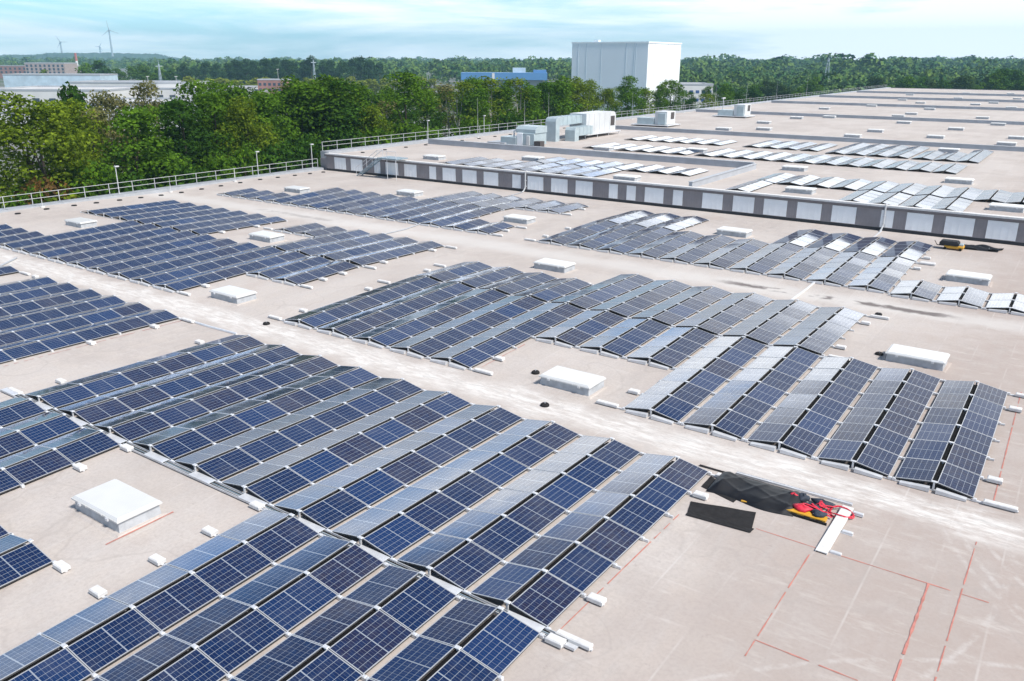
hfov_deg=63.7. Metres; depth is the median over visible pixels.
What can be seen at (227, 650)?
solar row
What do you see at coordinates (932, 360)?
skylight
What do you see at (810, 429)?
solar row
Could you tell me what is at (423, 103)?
roadside tree
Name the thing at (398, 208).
solar row
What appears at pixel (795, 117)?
skylight
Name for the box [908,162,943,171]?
solar row
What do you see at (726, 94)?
roadside tree
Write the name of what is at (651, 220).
solar row
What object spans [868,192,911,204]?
solar row
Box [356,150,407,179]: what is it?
metal stairs
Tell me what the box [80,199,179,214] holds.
solar row
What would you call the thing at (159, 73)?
lattice mast
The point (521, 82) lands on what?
roadside tree
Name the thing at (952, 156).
solar row
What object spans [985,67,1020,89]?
wood edge tree
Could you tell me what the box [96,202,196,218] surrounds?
solar row
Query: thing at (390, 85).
young tree
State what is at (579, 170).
solar row
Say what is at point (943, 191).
solar row
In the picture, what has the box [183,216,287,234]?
solar row
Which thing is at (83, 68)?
yard tree
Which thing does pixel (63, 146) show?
roadside tree
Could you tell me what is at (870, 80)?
wood edge tree
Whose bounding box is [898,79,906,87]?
wood edge tree
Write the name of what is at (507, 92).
roadside tree
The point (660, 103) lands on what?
roadside tree
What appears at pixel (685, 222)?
solar row
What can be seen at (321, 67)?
tall tree
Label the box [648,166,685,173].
solar row
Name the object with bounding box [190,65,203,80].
tall tree
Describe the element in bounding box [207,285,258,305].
skylight
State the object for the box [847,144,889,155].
solar row
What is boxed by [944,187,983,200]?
solar row
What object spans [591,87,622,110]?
roadside tree
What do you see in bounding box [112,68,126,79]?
yard tree
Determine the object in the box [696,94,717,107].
roadside tree
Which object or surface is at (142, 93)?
roadside tree
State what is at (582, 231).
solar row
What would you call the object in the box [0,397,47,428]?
solar row
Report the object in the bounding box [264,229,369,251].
solar row
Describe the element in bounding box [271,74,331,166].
roadside tree
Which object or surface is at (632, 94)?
roadside tree
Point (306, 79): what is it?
young tree
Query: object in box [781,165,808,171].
skylight
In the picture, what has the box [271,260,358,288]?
solar row
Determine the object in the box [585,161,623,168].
solar row
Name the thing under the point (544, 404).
drain cap
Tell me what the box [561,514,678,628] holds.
chalk marking
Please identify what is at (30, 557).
solar row
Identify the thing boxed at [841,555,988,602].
chalk marking
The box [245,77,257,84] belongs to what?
young tree
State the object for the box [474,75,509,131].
roadside tree
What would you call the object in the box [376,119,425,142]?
bush
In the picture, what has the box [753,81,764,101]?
wood edge tree
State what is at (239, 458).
solar row
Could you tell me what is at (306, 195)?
solar row
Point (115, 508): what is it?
skylight
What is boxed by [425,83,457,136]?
roadside tree
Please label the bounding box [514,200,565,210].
solar row
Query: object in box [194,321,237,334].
conduit
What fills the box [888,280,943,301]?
solar row
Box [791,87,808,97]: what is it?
wood edge tree
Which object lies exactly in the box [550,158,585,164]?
solar row
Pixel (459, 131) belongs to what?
railing
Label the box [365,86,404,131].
roadside tree
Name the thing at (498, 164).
solar row
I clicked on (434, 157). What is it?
skylight
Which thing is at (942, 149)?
skylight
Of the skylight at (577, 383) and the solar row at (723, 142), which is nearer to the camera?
the skylight at (577, 383)
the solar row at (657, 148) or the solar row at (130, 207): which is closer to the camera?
the solar row at (130, 207)
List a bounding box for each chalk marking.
[106,511,172,544]
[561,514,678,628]
[744,554,809,655]
[756,528,815,547]
[756,640,857,680]
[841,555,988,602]
[893,583,929,680]
[934,542,976,680]
[993,392,1021,500]
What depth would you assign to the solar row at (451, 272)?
54.50 m
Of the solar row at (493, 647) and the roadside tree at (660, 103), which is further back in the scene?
the roadside tree at (660, 103)
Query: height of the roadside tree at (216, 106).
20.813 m
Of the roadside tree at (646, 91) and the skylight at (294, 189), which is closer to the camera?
the skylight at (294, 189)
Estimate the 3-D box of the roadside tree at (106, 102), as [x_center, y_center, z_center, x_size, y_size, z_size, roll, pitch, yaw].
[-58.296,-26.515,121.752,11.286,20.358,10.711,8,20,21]
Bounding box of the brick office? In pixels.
[257,79,290,92]
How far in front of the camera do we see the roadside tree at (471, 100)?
152.75 m
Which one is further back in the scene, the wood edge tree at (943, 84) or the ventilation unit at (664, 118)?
the wood edge tree at (943, 84)
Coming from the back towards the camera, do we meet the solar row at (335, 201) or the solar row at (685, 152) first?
the solar row at (685, 152)
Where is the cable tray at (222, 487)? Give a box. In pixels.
[0,387,578,650]
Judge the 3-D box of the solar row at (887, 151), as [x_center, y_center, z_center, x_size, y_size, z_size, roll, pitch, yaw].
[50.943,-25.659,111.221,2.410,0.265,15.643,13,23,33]
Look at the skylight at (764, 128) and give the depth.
143.82 m
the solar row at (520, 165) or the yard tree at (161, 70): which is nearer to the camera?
the solar row at (520, 165)
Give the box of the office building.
[673,82,713,110]
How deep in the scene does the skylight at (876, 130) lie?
140.86 m
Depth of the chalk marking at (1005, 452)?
30.23 m
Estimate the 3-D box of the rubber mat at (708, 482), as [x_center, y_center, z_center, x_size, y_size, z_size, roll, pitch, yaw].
[6.875,4.992,27.577,0.749,0.027,1.786,-8,20,-22]
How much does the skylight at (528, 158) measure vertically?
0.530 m
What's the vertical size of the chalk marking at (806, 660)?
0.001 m
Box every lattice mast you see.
[158,63,161,79]
[825,54,829,72]
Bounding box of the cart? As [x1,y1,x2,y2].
[935,239,964,250]
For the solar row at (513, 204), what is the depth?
79.88 m
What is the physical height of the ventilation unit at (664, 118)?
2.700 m
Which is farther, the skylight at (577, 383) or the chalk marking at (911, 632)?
the skylight at (577, 383)
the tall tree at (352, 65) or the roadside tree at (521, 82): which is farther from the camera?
the tall tree at (352, 65)
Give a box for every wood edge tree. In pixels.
[743,84,762,102]
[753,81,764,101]
[759,79,776,100]
[762,81,783,100]
[767,83,786,99]
[778,86,792,98]
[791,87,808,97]
[799,76,824,96]
[865,77,876,88]
[867,76,884,88]
[878,82,887,87]
[894,79,899,87]
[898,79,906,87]
[902,75,921,87]
[911,78,928,87]
[924,79,935,88]
[932,80,951,88]
[947,77,958,84]
[950,74,975,88]
[977,73,992,89]
[977,82,988,89]
[984,71,1013,89]
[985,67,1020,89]
[1006,69,1023,87]
[1017,77,1023,89]
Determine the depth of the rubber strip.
28.92 m
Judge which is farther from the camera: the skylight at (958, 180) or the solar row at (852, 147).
the solar row at (852, 147)
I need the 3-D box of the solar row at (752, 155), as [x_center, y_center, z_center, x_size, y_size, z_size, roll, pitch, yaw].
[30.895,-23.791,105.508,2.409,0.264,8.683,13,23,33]
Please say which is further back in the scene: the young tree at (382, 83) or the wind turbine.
the wind turbine
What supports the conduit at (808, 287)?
on the warehouse at (690, 597)
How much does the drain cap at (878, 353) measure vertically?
0.220 m
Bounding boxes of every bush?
[4,184,58,207]
[10,175,82,206]
[55,159,124,198]
[103,169,153,194]
[133,147,190,187]
[160,161,212,186]
[197,151,244,181]
[225,143,272,175]
[253,139,308,172]
[283,134,325,169]
[316,125,370,150]
[360,125,405,145]
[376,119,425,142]
[448,116,493,136]
[491,111,532,131]
[518,106,545,125]
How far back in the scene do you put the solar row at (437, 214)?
74.71 m
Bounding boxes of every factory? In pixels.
[0,85,145,106]
[0,106,196,135]
[2,73,117,86]
[24,62,77,72]
[47,98,190,105]
[68,80,209,87]
[118,97,195,105]
[146,85,257,97]
[183,89,269,97]
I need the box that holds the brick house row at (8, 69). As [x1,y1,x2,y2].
[0,65,25,77]
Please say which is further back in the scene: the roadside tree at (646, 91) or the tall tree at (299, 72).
the tall tree at (299, 72)
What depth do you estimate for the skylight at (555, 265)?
55.87 m
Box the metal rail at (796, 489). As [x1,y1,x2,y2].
[736,471,852,505]
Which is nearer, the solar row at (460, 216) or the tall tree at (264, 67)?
the solar row at (460, 216)
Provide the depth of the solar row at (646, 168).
91.74 m
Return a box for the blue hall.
[461,68,546,92]
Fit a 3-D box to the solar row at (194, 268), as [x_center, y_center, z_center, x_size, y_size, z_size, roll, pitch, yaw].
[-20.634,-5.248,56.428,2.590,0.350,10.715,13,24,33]
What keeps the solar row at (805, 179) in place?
on the warehouse at (975, 220)
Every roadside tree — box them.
[0,91,102,206]
[0,99,98,207]
[14,97,121,194]
[54,80,109,182]
[57,105,143,192]
[85,89,140,186]
[87,105,206,192]
[113,104,204,189]
[119,79,163,151]
[146,97,233,181]
[162,79,229,154]
[181,90,261,178]
[189,79,234,136]
[203,80,260,154]
[214,95,289,176]
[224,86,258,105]
[240,88,304,169]
[270,85,317,166]
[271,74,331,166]
[277,74,363,166]
[302,76,375,166]
[329,82,386,143]
[350,104,394,146]
[354,86,379,136]
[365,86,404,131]
[375,100,401,127]
[380,70,443,140]
[390,93,421,130]
[409,87,446,135]
[417,98,448,137]
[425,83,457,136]
[436,88,459,135]
[442,81,481,132]
[448,75,494,135]
[451,79,486,127]
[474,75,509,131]
[477,83,493,121]
[486,80,522,131]
[496,76,532,127]
[515,80,544,124]
[527,81,559,125]
[539,75,582,120]
[549,76,594,115]
[576,79,599,111]
[576,83,602,111]
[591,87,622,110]
[600,92,619,116]
[606,74,647,116]
[616,89,630,117]
[633,89,655,113]
[634,87,656,112]
[648,84,670,113]
[652,83,671,110]
[659,79,689,110]
[675,90,687,110]
[681,91,697,109]
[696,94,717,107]
[697,86,715,108]
[711,83,737,106]
[724,88,735,104]
[733,87,749,103]
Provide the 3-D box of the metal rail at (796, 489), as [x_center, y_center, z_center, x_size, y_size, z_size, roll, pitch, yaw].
[9.426,4.962,27.719,3.850,0.070,0.120,12,22,32]
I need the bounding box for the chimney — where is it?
[74,53,78,65]
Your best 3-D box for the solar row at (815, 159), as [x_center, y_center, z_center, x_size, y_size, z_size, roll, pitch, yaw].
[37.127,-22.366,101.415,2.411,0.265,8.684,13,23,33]
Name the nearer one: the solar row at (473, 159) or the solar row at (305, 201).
the solar row at (305, 201)
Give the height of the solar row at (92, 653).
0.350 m
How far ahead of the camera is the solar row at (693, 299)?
47.16 m
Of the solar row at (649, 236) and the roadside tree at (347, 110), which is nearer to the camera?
the solar row at (649, 236)
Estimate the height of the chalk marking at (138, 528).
0.048 m
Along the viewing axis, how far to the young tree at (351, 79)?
489.51 m
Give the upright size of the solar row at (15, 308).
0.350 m
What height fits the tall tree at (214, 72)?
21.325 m
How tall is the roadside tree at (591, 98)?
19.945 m
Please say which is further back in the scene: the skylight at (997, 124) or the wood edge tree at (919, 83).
the wood edge tree at (919, 83)
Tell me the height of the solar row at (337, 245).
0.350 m
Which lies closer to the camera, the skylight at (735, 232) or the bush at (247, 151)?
the skylight at (735, 232)
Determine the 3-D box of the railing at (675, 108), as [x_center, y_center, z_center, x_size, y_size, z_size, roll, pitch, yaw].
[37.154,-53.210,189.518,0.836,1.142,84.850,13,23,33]
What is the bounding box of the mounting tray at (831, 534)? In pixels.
[815,505,863,556]
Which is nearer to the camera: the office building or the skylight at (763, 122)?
the skylight at (763, 122)
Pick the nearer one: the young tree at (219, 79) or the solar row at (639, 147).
the solar row at (639, 147)
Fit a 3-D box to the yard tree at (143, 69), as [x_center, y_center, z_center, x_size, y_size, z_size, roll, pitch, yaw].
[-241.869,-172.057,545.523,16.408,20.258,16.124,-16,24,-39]
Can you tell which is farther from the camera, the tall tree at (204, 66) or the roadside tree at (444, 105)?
the tall tree at (204, 66)
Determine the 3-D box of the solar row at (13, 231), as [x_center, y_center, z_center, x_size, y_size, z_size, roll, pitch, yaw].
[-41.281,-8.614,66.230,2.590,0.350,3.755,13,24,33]
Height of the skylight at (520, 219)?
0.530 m
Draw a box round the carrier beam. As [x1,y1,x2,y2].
[786,508,827,525]
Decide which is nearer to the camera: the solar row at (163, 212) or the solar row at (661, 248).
the solar row at (661, 248)
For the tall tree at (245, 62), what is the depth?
660.59 m
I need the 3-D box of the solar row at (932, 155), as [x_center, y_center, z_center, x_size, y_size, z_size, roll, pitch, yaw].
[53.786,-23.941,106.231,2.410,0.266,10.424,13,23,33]
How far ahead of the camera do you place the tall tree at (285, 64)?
615.52 m
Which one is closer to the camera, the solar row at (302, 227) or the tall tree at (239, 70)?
the solar row at (302, 227)
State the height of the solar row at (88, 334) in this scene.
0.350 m
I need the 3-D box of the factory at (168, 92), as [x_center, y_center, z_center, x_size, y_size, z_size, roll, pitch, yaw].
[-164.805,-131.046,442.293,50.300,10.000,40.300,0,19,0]
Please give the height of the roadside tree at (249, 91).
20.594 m
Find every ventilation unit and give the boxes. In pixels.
[487,125,546,146]
[546,111,620,141]
[632,110,680,126]
[712,104,754,117]
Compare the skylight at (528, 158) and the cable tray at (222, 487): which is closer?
the cable tray at (222, 487)
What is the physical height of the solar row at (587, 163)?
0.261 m
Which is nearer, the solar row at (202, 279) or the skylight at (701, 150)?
the solar row at (202, 279)
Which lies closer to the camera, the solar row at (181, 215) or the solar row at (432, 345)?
the solar row at (432, 345)
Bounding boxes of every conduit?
[0,257,16,265]
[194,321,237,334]
[384,192,521,233]
[790,230,881,299]
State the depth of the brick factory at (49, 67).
952.95 m
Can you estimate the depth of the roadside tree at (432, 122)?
148.86 m
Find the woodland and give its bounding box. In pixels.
[0,53,1023,97]
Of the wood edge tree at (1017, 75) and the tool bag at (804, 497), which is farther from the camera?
the wood edge tree at (1017, 75)
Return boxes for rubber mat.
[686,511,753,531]
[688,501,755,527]
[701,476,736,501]
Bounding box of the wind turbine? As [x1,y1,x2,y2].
[103,21,115,56]
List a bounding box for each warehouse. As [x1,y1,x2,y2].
[0,167,1023,680]
[320,87,1023,245]
[571,40,681,113]
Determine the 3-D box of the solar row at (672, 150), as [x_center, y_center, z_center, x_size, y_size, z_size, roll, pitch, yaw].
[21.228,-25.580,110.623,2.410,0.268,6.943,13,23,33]
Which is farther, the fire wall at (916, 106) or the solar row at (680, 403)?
the fire wall at (916, 106)
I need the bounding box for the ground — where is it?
[0,66,790,207]
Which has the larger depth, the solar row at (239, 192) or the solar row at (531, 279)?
the solar row at (239, 192)
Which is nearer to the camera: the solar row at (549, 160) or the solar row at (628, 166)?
the solar row at (628, 166)
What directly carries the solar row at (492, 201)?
on the warehouse at (690, 597)
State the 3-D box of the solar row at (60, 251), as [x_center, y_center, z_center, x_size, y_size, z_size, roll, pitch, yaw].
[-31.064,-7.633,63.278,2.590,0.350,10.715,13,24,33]
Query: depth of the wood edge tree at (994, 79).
378.88 m
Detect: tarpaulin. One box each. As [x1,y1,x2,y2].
[706,471,802,516]
[964,244,1003,250]
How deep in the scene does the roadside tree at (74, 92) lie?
117.80 m
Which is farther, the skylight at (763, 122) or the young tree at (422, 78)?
the young tree at (422, 78)
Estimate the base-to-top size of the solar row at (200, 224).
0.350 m
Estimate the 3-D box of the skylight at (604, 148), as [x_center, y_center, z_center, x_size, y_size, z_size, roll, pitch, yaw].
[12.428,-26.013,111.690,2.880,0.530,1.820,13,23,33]
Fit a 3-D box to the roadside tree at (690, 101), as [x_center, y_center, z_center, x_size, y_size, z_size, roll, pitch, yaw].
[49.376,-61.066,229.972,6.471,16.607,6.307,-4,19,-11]
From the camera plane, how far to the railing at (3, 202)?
87.92 m
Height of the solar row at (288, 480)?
0.350 m
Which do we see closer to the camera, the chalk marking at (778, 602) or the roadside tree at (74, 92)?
the chalk marking at (778, 602)
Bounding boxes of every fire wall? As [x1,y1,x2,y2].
[428,139,754,167]
[615,125,1023,151]
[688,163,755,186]
[696,109,1023,124]
[771,100,1023,110]
[819,95,1023,102]
[857,91,1023,96]
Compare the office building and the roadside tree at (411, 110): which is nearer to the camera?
the roadside tree at (411, 110)
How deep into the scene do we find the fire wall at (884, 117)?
172.03 m
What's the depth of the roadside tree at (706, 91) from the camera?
274.39 m
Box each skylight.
[63,217,98,228]
[67,479,166,539]
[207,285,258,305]
[248,230,286,243]
[283,185,309,193]
[396,189,424,197]
[423,154,446,160]
[501,214,536,225]
[520,155,544,160]
[532,258,577,273]
[535,365,607,399]
[593,146,614,150]
[613,174,642,180]
[686,147,706,152]
[714,226,754,238]
[715,127,732,130]
[756,121,771,123]
[756,127,772,130]
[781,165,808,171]
[783,186,816,194]
[790,116,803,118]
[818,107,830,109]
[823,115,835,118]
[843,133,862,137]
[867,129,884,132]
[882,344,951,372]
[892,114,904,116]
[896,121,911,123]
[904,112,917,114]
[926,134,945,138]
[938,147,959,152]
[942,269,992,287]
[943,177,974,184]
[948,127,964,130]
[975,116,988,118]
[986,202,1023,213]
[989,122,1005,125]
[996,141,1016,145]
[1007,135,1023,139]
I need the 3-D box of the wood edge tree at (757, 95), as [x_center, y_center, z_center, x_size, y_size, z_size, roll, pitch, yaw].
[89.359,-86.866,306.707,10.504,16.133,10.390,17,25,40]
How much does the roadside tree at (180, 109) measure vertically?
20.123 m
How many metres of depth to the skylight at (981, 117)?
174.53 m
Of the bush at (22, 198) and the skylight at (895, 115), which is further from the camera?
the skylight at (895, 115)
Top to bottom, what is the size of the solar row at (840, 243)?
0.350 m
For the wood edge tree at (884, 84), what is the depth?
417.83 m
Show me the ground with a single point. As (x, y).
(451, 80)
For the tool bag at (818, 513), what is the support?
on the carrier beam
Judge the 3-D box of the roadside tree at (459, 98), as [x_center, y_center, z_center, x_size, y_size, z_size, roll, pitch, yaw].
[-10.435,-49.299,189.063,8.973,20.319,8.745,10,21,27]
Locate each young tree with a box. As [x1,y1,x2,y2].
[181,76,193,81]
[214,77,223,84]
[233,79,243,84]
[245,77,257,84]
[302,77,313,85]
[345,76,357,83]
[356,80,371,91]
[364,80,376,94]
[365,79,379,99]
[371,78,389,91]
[385,80,398,93]
[417,76,429,89]
[425,79,440,94]
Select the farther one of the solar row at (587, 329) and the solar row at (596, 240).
the solar row at (596, 240)
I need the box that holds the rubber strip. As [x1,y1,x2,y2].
[699,464,791,490]
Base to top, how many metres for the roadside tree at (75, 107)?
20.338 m
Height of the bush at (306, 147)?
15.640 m
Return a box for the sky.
[0,0,1023,59]
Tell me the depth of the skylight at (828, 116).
175.18 m
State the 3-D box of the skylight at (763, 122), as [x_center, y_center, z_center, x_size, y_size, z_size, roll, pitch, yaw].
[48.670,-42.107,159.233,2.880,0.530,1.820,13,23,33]
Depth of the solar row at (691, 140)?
123.38 m
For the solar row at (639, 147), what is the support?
on the warehouse at (975, 220)
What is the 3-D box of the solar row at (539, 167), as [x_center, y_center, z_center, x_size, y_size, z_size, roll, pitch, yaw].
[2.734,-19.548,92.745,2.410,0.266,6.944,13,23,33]
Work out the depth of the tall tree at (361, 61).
651.87 m
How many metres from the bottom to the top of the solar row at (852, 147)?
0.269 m
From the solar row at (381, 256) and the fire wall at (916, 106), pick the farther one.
the fire wall at (916, 106)
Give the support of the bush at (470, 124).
on the ground
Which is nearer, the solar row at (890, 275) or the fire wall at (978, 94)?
the solar row at (890, 275)
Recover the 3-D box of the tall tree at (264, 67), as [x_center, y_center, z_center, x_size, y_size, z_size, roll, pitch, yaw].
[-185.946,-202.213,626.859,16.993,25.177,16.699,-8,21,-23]
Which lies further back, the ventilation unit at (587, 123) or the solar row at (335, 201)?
the ventilation unit at (587, 123)
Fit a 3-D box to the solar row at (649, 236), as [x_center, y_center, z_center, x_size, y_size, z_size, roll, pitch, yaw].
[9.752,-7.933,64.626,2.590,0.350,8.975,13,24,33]
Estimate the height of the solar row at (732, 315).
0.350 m
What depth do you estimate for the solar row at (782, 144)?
117.75 m
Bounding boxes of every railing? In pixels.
[1,158,321,209]
[322,119,544,150]
[618,100,731,116]
[738,85,885,103]
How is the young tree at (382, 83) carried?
on the ground
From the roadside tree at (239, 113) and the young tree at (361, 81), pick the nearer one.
the roadside tree at (239, 113)
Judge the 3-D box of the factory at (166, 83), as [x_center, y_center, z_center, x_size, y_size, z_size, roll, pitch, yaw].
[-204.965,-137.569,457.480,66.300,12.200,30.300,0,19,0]
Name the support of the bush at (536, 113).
on the ground
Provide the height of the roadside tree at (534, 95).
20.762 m
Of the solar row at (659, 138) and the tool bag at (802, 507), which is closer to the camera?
the tool bag at (802, 507)
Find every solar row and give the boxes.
[0,220,140,249]
[0,224,12,230]
[0,227,28,236]
[0,231,45,243]
[0,265,30,275]
[0,275,57,293]
[0,282,78,304]
[0,288,102,317]
[0,295,126,330]
[0,302,152,346]
[0,309,194,363]
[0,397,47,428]
[0,411,83,457]
[0,427,133,493]
[0,500,322,680]
[0,525,10,538]
[0,533,70,587]
[7,334,265,409]
[12,223,158,254]
[30,226,176,258]
[48,230,195,263]
[55,344,301,425]
[67,234,216,268]
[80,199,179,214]
[87,238,236,274]
[90,354,339,443]
[91,534,387,680]
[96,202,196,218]
[108,242,259,280]
[111,204,213,220]
[128,207,229,223]
[129,365,380,462]
[130,246,283,286]
[147,210,247,227]
[153,251,308,295]
[169,213,265,230]
[172,377,424,483]
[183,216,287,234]
[217,188,257,196]
[218,390,472,506]
[228,564,460,680]
[232,190,273,198]
[246,255,331,279]
[248,192,291,201]
[263,222,325,233]
[264,187,344,203]
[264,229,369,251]
[268,276,441,329]
[270,404,524,531]
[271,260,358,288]
[281,189,362,206]
[289,233,394,256]
[294,226,347,237]
[299,191,380,209]
[311,236,418,260]
[316,282,473,338]
[318,193,397,211]
[328,419,581,560]
[336,240,456,269]
[337,196,418,214]
[351,288,508,348]
[356,198,436,217]
[365,597,566,680]
[376,201,458,220]
[388,295,545,358]
[393,435,643,593]
[397,203,478,223]
[413,261,492,282]
[419,206,501,227]
[426,191,480,201]
[428,302,585,375]
[440,157,487,163]
[442,218,489,230]
[444,266,524,288]
[448,193,501,203]
[455,158,505,165]
[465,195,522,206]
[466,221,526,236]
[466,453,721,651]
[477,160,522,167]
[477,272,558,295]
[485,197,542,210]
[493,161,542,169]
[511,163,560,170]
[512,277,593,302]
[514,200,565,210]
[524,220,618,245]
[528,157,566,163]
[531,164,579,172]
[534,310,626,347]
[537,202,588,215]
[549,273,654,310]
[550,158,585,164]
[553,166,600,174]
[565,223,645,249]
[567,160,604,166]
[575,168,621,176]
[577,318,670,358]
[582,142,620,147]
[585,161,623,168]
[588,279,692,318]
[595,210,654,224]
[595,227,674,254]
[596,336,767,424]
[608,163,644,169]
[612,143,637,149]
[616,145,653,150]
[623,212,680,227]
[624,327,717,369]
[625,165,664,171]
[626,231,705,259]
[628,135,656,139]
[629,286,732,326]
[634,146,670,151]
[643,136,672,140]
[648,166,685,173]
[649,215,709,231]
[653,147,685,153]
[658,137,688,141]
[658,234,736,264]
[669,150,696,154]
[670,168,708,175]
[673,292,774,335]
[675,138,704,142]
[681,346,822,441]
[691,139,720,143]
[692,238,769,269]
[696,148,735,156]
[704,140,737,144]
[713,149,753,157]
[720,299,818,345]
[725,180,772,191]
[727,242,803,274]
[732,151,772,158]
[742,140,781,147]
[745,356,880,459]
[753,173,796,182]
[754,152,792,160]
[760,141,799,148]
[765,247,839,280]
[770,306,888,360]
[772,153,812,161]
[773,229,829,247]
[777,175,820,185]
[779,142,816,149]
[794,155,831,163]
[801,143,836,150]
[803,177,846,187]
[804,251,876,286]
[805,232,862,251]
[815,156,853,164]
[815,367,942,479]
[826,143,871,153]
[830,179,872,189]
[838,157,875,166]
[839,190,882,202]
[842,236,897,256]
[846,256,934,293]
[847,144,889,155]
[858,181,899,192]
[860,159,896,168]
[866,145,909,156]
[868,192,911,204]
[879,240,935,264]
[883,160,919,169]
[886,183,927,194]
[888,146,928,157]
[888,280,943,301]
[892,380,1023,512]
[899,195,942,207]
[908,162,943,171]
[911,150,945,159]
[915,185,954,197]
[930,197,972,210]
[933,163,967,173]
[934,152,966,161]
[934,286,990,308]
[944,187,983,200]
[957,149,993,162]
[974,189,1011,202]
[984,292,1023,315]
[1005,192,1023,202]
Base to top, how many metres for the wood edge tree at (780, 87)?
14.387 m
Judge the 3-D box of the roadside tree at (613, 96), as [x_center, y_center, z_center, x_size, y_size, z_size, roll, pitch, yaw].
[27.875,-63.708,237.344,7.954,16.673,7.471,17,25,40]
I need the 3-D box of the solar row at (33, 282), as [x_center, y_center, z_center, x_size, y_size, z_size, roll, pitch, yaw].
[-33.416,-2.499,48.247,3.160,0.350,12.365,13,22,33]
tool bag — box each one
[793,503,812,512]
[799,493,809,502]
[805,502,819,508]
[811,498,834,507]
[812,509,827,517]
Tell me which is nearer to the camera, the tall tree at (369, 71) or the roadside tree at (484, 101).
the roadside tree at (484, 101)
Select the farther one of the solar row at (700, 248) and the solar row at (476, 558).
the solar row at (700, 248)
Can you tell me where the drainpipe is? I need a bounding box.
[879,204,887,230]
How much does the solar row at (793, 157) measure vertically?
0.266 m
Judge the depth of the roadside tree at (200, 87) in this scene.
117.67 m
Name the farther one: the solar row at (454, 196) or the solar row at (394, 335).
the solar row at (454, 196)
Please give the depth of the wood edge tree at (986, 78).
408.19 m
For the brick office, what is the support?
on the ground
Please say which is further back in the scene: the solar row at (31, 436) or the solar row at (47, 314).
the solar row at (47, 314)
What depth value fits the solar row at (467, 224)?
70.17 m
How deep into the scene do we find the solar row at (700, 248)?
61.17 m
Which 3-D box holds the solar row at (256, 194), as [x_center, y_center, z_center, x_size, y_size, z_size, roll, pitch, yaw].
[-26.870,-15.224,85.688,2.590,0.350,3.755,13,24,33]
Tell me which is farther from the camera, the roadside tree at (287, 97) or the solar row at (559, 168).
the roadside tree at (287, 97)
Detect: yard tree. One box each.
[74,63,94,73]
[91,60,113,73]
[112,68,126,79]
[123,65,140,79]
[134,65,157,79]
[153,68,164,79]
[162,68,181,79]
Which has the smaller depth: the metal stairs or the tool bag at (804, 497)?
the tool bag at (804, 497)
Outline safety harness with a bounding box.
[804,500,854,518]
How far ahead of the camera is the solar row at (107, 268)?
58.36 m
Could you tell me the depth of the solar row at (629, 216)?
73.36 m
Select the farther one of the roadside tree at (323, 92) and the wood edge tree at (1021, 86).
the wood edge tree at (1021, 86)
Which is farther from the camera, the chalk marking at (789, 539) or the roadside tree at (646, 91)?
the roadside tree at (646, 91)
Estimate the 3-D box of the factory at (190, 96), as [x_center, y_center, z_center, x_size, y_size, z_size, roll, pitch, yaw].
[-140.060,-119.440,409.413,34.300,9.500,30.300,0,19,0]
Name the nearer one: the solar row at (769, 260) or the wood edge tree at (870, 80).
the solar row at (769, 260)
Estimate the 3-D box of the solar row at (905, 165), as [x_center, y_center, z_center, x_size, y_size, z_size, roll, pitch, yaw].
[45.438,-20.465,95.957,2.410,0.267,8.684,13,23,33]
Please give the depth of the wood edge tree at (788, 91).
389.63 m
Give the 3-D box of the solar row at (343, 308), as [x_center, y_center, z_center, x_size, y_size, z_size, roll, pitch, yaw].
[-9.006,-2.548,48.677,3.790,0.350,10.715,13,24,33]
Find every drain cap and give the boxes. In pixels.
[531,369,539,374]
[540,402,548,407]
[875,351,882,355]
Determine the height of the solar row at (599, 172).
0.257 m
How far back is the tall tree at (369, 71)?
634.60 m
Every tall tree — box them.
[176,63,192,79]
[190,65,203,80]
[198,61,214,82]
[210,62,225,83]
[217,62,237,82]
[230,59,247,83]
[240,58,254,83]
[247,61,263,78]
[257,57,276,83]
[268,57,283,78]
[274,58,297,80]
[287,60,301,80]
[295,60,312,80]
[301,55,321,79]
[312,60,328,79]
[324,59,342,77]
[335,60,351,79]
[344,57,363,85]
[350,56,369,80]
[361,59,380,87]
[375,62,387,87]
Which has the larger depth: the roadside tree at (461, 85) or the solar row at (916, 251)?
the roadside tree at (461, 85)
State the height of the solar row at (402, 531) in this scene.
0.350 m
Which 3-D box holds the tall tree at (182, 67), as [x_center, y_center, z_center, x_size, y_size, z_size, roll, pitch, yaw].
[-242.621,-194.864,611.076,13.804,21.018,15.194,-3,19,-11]
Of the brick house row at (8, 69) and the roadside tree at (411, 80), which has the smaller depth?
the roadside tree at (411, 80)
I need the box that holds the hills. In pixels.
[0,52,180,61]
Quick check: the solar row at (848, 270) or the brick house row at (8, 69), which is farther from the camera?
the brick house row at (8, 69)
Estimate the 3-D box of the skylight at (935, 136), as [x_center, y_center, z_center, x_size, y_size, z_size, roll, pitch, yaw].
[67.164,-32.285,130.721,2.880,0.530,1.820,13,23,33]
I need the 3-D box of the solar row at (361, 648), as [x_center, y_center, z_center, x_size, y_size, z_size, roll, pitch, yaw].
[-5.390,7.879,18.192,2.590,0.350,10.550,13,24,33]
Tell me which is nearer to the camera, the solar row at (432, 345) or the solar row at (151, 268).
the solar row at (432, 345)
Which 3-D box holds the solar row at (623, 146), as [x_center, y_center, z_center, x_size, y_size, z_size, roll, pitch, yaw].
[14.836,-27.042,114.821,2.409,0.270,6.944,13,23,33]
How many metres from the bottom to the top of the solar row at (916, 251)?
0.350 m
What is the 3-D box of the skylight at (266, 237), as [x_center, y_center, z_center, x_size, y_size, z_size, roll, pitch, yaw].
[-19.167,-8.098,64.439,2.880,0.530,1.820,13,23,33]

